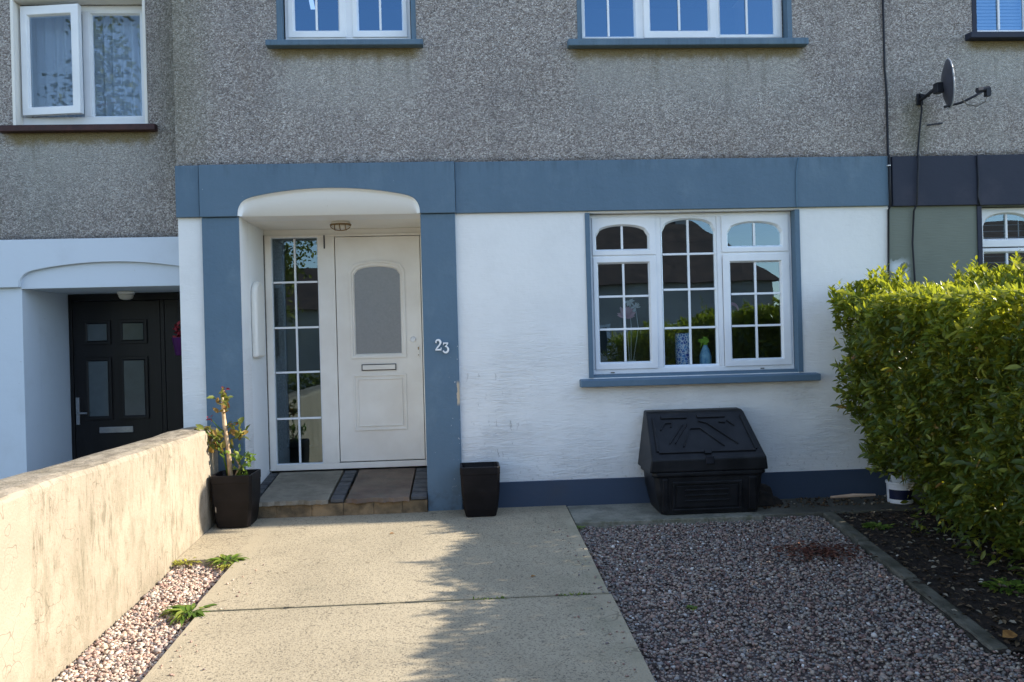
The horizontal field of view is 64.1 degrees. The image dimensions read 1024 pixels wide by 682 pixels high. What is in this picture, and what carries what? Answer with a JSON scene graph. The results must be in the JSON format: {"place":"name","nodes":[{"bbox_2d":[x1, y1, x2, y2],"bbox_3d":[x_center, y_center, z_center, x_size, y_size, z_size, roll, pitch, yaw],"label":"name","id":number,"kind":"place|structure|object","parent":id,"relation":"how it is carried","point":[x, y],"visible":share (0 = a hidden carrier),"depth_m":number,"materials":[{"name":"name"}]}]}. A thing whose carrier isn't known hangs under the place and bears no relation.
{"place":"outdoors","nodes":[
{"label":"outdoors","id":0,"kind":"place"},
{"bbox_2d":[160,563,268,675],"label":"spilled gravel","id":1,"kind":"structure","parent":0,"point":[227,583],"depth_m":4.07,"materials":[{"name":"beige gravel"}]},
{"bbox_2d":[141,505,654,681],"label":"driveway","id":2,"kind":"structure","parent":0,"point":[358,598],"depth_m":4.39,"materials":[{"name":"concrete"}]},
{"bbox_2d":[210,469,260,527],"bbox_3d":[-2.051,1.173,6.091,0.300,0.385,0.300,-2,0,-3],"label":"planter","id":3,"kind":"object","parent":2,"relation":"on","point":[235,500],"visible":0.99,"depth_m":5.96,"materials":[{"name":"plastic"}]},
{"bbox_2d":[194,386,255,475],"bbox_3d":[-2.137,0.737,6.039,0.477,0.802,0.227,-2,0,-22],"label":"rose plant","id":4,"kind":"object","parent":3,"relation":"in","point":[218,435],"visible":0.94,"depth_m":6.07,"materials":[{"name":"green plant"}]},
{"bbox_2d":[460,461,499,516],"bbox_3d":[-0.242,1.129,6.231,0.300,0.375,0.270,-2,0,-3],"label":"planter","id":5,"kind":"object","parent":2,"relation":"on","point":[480,486],"visible":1,"depth_m":6.11,"materials":[{"name":"plastic"}]},
{"bbox_2d":[473,596,506,599],"bbox_3d":[-0.121,1.409,4.469,0.193,0.033,0.058,-2,0,-3],"label":"moss line","id":6,"kind":"object","parent":2,"relation":"on","point":[501,597],"visible":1,"depth_m":4.47,"materials":[{"name":"green plant"}]},
{"bbox_2d":[558,591,589,595],"bbox_3d":[0.342,1.394,4.498,0.183,0.032,0.039,-2,0,-6],"label":"moss line","id":7,"kind":"object","parent":2,"relation":"on","point":[573,593],"visible":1,"depth_m":4.50,"materials":[{"name":"green plant"}]},
{"bbox_2d":[533,526,636,681],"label":"spilled gravel","id":8,"kind":"structure","parent":0,"point":[578,616],"depth_m":4.36,"materials":[{"name":"grey gravel"}]},
{"bbox_2d":[731,302,738,310],"bbox_3d":[1.837,-0.057,6.818,0.122,0.532,0.027,-2,0,-3],"label":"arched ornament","id":9,"kind":"object","parent":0,"point":[734,304],"visible":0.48,"depth_m":6.81,"materials":[{"name":"grey plant"}]},
{"bbox_2d":[567,494,928,529],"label":"path","id":10,"kind":"structure","parent":0,"point":[616,515],"depth_m":6.14,"materials":[{"name":"concrete"}]},
{"bbox_2d":[638,407,767,514],"bbox_3d":[1.445,0.911,6.249,0.888,0.752,0.450,-2,0,-3],"label":"coal bunker","id":11,"kind":"object","parent":10,"relation":"on","point":[702,460],"visible":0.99,"depth_m":6.08,"materials":[{"name":"black plastic"}]},
{"bbox_2d":[758,483,783,506],"bbox_3d":[1.985,1.185,6.356,0.233,0.165,0.174,-2,0,-3],"label":"rubble heap","id":12,"kind":"object","parent":10,"relation":"on","point":[767,497],"visible":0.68,"depth_m":6.29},
{"bbox_2d":[758,494,889,508],"bbox_3d":[2.436,1.252,6.387,1.163,0.033,0.280,-2,0,-3],"label":"rubble","id":13,"kind":"object","parent":10,"relation":"on","point":[834,500],"visible":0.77,"depth_m":6.36,"materials":[{"name":"grey stone"}]},
{"bbox_2d":[830,494,875,498],"bbox_3d":[2.667,1.208,6.390,0.362,0.034,0.038,-2,0,-3],"label":"wood stick","id":14,"kind":"object","parent":10,"relation":"on","point":[849,495],"visible":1,"depth_m":6.38,"materials":[{"name":"brown wood"}]},
{"bbox_2d":[885,475,913,503],"bbox_3d":[3.004,1.139,6.335,0.204,0.218,0.204,-2,0,-3],"label":"paint tub","id":15,"kind":"object","parent":10,"relation":"on","point":[898,492],"visible":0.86,"depth_m":6.26,"materials":[{"name":"white plastic"}]},
{"bbox_2d":[837,510,1023,652],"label":"soil","id":16,"kind":"structure","parent":0,"point":[1005,609],"depth_m":4.90,"materials":[{"name":"brown soil"}]},
{"bbox_2d":[862,522,892,529],"bbox_3d":[2.570,1.299,5.739,0.207,0.034,0.196,-1,0,40],"label":"weed","id":17,"kind":"object","parent":16,"relation":"on","point":[868,524],"visible":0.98,"depth_m":5.73,"materials":[{"name":"green plant"}]},
{"bbox_2d":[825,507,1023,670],"bbox_3d":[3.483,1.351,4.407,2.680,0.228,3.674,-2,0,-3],"label":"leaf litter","id":18,"kind":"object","parent":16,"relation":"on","point":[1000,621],"visible":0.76,"depth_m":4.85,"materials":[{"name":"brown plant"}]},
{"bbox_2d":[1002,630,1016,637],"bbox_3d":[2.333,1.370,3.832,0.059,0.023,0.069,-1,0,33],"label":"fallen leaf","id":19,"kind":"object","parent":18,"relation":"on","point":[1008,634],"visible":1,"depth_m":3.83,"materials":[{"name":"brown plant"}]},
{"bbox_2d":[980,576,1023,596],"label":"weed","id":20,"kind":"object","parent":16,"relation":"on","point":[1001,581],"visible":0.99,"depth_m":4.54,"materials":[{"name":"green plant"}]},
{"bbox_2d":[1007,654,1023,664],"bbox_3d":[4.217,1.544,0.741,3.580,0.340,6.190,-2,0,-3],"label":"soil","id":21,"kind":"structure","parent":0,"point":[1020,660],"depth_m":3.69,"materials":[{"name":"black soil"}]},
{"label":"ground","id":22,"kind":"structure","parent":0,"visible":0},
{"bbox_2d":[0,426,218,681],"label":"boundary wall","id":23,"kind":"structure","parent":22,"relation":"on","point":[94,546],"depth_m":4.11,"materials":[{"name":"beige paint"}]},
{"bbox_2d":[54,563,230,681],"bbox_3d":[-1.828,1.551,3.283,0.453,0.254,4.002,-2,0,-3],"label":"gravel","id":24,"kind":"structure","parent":22,"relation":"on","point":[168,589],"depth_m":4.17,"materials":[{"name":"beige gravel"}]},
{"bbox_2d":[171,557,201,566],"bbox_3d":[-2.084,1.417,5.242,0.199,0.025,0.163,-2,0,-3],"label":"moss tuft","id":25,"kind":"object","parent":24,"relation":"on","point":[178,562],"visible":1,"depth_m":5.22,"materials":[{"name":"yellow plant"}]},
{"bbox_2d":[159,603,216,626],"bbox_3d":[-1.747,1.462,4.387,0.353,0.068,0.331,-2,0,-3],"label":"weed","id":26,"kind":"object","parent":24,"relation":"on","point":[178,611],"visible":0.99,"depth_m":4.37,"materials":[{"name":"green plant"}]},
{"bbox_2d":[215,563,232,570],"bbox_3d":[-1.801,1.422,5.137,0.140,0.025,0.150,-2,0,-26],"label":"weed","id":27,"kind":"object","parent":24,"relation":"on","point":[223,566],"visible":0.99,"depth_m":5.15,"materials":[{"name":"yellow plant"}]},
{"bbox_2d":[203,553,248,567],"bbox_3d":[-1.832,1.412,5.251,0.272,0.052,0.262,-2,0,-29],"label":"weed","id":28,"kind":"object","parent":24,"relation":"on","point":[219,560],"visible":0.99,"depth_m":5.25,"materials":[{"name":"green plant"}]},
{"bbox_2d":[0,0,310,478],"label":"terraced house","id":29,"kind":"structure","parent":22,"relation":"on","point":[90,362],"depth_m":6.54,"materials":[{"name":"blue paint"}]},
{"bbox_2d":[10,0,147,124],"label":"window","id":30,"kind":"structure","parent":29,"relation":"in","point":[72,63],"depth_m":6.65,"materials":[{"name":"white plastic"}]},
{"bbox_2d":[72,300,162,457],"bbox_3d":[-3.489,0.729,7.256,0.754,2.166,0.109,-2,0,-3],"label":"front door","id":31,"kind":"structure","parent":29,"relation":"in","point":[117,344],"depth_m":7.26,"materials":[{"name":"black wood"}]},
{"bbox_2d":[117,291,134,299],"bbox_3d":[-3.322,-0.391,7.039,0.140,0.075,0.140,-2,0,-3],"label":"ceiling lamp","id":32,"kind":"object","parent":29,"relation":"attached to","point":[125,295],"visible":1,"depth_m":6.99,"materials":[{"name":"white glass"}]},
{"bbox_2d":[172,292,181,355],"bbox_3d":[-2.843,-0.151,7.046,0.180,0.550,0.178,-2,0,-3],"label":"hanging pot","id":33,"kind":"object","parent":29,"relation":"hanging from","point":[176,340],"visible":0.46,"depth_m":6.99,"materials":[{"name":"purple plastic"}]},
{"bbox_2d":[172,0,893,518],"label":"terraced house","id":34,"kind":"structure","parent":22,"relation":"on","point":[526,198],"depth_m":6.45,"materials":[{"name":"white paint"}]},
{"bbox_2d":[271,237,322,464],"bbox_3d":[-1.857,0.085,7.083,0.400,1.961,0.050,-2,0,-3],"label":"side window","id":35,"kind":"structure","parent":34,"relation":"in","point":[295,281],"depth_m":7.07,"materials":[{"name":"glass"}]},
{"bbox_2d":[330,221,350,230],"bbox_3d":[-1.400,-0.935,6.680,0.178,0.074,0.136,-2,0,-3],"label":"ceiling lamp","id":36,"kind":"object","parent":34,"relation":"attached to","point":[340,225],"visible":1,"depth_m":6.64,"materials":[{"name":"white glass"}]},
{"bbox_2d":[276,0,415,39],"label":"window","id":37,"kind":"structure","parent":34,"relation":"in","point":[348,10],"depth_m":6.40,"materials":[{"name":"white plastic"}]},
{"bbox_2d":[335,236,424,461],"bbox_3d":[-1.147,0.064,7.121,0.728,1.946,0.064,-2,0,-3],"label":"front door","id":38,"kind":"structure","parent":34,"relation":"in","point":[379,316],"depth_m":7.11,"materials":[{"name":"beige plastic"}]},
{"bbox_2d":[617,299,639,360],"bbox_3d":[0.973,-0.058,6.759,0.180,0.580,0.098,-2,0,-31],"label":"flower ornament","id":39,"kind":"object","parent":34,"relation":"on","point":[630,313],"visible":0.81,"depth_m":6.75,"materials":[{"name":"white metal"}]},
{"bbox_2d":[675,333,689,364],"bbox_3d":[1.402,0.079,6.692,0.132,0.285,0.132,-2,0,-3],"label":"patterned vase","id":40,"kind":"object","parent":34,"relation":"on","point":[682,353],"visible":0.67,"depth_m":6.63,"materials":[{"name":"blue ceramic"}]},
{"bbox_2d":[577,0,791,38],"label":"window","id":41,"kind":"structure","parent":34,"relation":"in","point":[641,8],"depth_m":6.55,"materials":[{"name":"white plastic"}]},
{"bbox_2d":[585,209,803,377],"bbox_3d":[1.448,-0.380,6.559,1.790,1.301,0.147,-2,0,-3],"label":"window","id":42,"kind":"structure","parent":34,"relation":"in","point":[787,254],"depth_m":6.57,"materials":[{"name":"white plastic"}]},
{"bbox_2d":[698,337,711,363],"bbox_3d":[1.585,0.091,6.703,0.096,0.251,0.096,-2,0,-42],"label":"spray bottle","id":43,"kind":"object","parent":34,"relation":"on","point":[705,356],"visible":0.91,"depth_m":6.68,"materials":[{"name":"blue plastic"}]},
{"bbox_2d":[796,156,798,207],"bbox_3d":[2.281,-1.269,6.515,0.049,0.416,0.024,-2,0,-40],"label":"painted cable","id":44,"kind":"object","parent":34,"relation":"attached to","point":[796,182],"visible":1,"depth_m":6.50,"materials":[{"name":"plastic"}]},
{"bbox_2d":[882,0,894,453],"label":"wall cable","id":45,"kind":"object","parent":34,"relation":"attached to","point":[889,168],"depth_m":6.56,"materials":[{"name":"black plastic"}]},
{"bbox_2d":[578,515,1023,681],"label":"gravel","id":46,"kind":"structure","parent":22,"relation":"on","point":[799,625],"depth_m":4.34,"materials":[{"name":"grey gravel"}]},
{"bbox_2d":[686,605,696,609],"bbox_3d":[0.956,1.415,4.345,0.068,0.014,0.064,-1,0,39],"label":"moss tuft","id":47,"kind":"object","parent":46,"relation":"on","point":[690,606],"visible":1,"depth_m":4.34,"materials":[{"name":"green plant"}]},
{"bbox_2d":[763,539,872,562],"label":"dead leaves","id":48,"kind":"object","parent":46,"relation":"on","point":[806,550],"visible":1,"depth_m":5.19,"materials":[{"name":"brown plant"}]},
{"bbox_2d":[673,0,1023,497],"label":"terraced house","id":49,"kind":"structure","parent":22,"relation":"on","point":[979,43],"depth_m":6.61,"materials":[{"name":"green paint"}]},
{"bbox_2d":[912,93,929,447],"bbox_3d":[3.287,-0.537,6.518,0.115,2.897,0.159,-2,0,-3],"label":"dish cable","id":50,"kind":"object","parent":49,"relation":"attached to","point":[917,186],"visible":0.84,"depth_m":6.58,"materials":[{"name":"black plastic"}]},
{"bbox_2d":[916,58,990,108],"bbox_3d":[3.466,-1.992,6.386,0.405,0.386,0.439,-2,0,-3],"label":"satellite dish","id":51,"kind":"object","parent":49,"relation":"attached to","point":[945,86],"visible":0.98,"depth_m":6.28,"materials":[{"name":"metal"}]},
{"bbox_2d":[976,155,980,204],"bbox_3d":[3.762,-1.298,6.596,0.025,0.406,0.014,-2,0,-3],"label":"painted cable","id":52,"kind":"object","parent":49,"relation":"attached to","point":[978,180],"visible":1,"depth_m":6.59,"materials":[{"name":"black plastic"}]},
{"bbox_2d":[971,0,1023,31],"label":"window","id":53,"kind":"structure","parent":49,"relation":"in","point":[974,9],"depth_m":6.81,"materials":[{"name":"white plastic"}]},
{"bbox_2d":[977,206,1023,274],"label":"window","id":54,"kind":"structure","parent":49,"relation":"in","point":[985,246],"depth_m":6.71,"materials":[{"name":"white plastic"}]},
{"bbox_2d":[823,512,1007,654],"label":"kerb","id":55,"kind":"structure","parent":22,"relation":"on","point":[980,634],"depth_m":4.57,"materials":[{"name":"concrete"}]},
{"bbox_2d":[826,249,1023,583],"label":"laurel hedge","id":56,"kind":"object","parent":22,"relation":"on","point":[969,422],"visible":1,"depth_m":5.07,"materials":[{"name":"green plant"}]}
]}

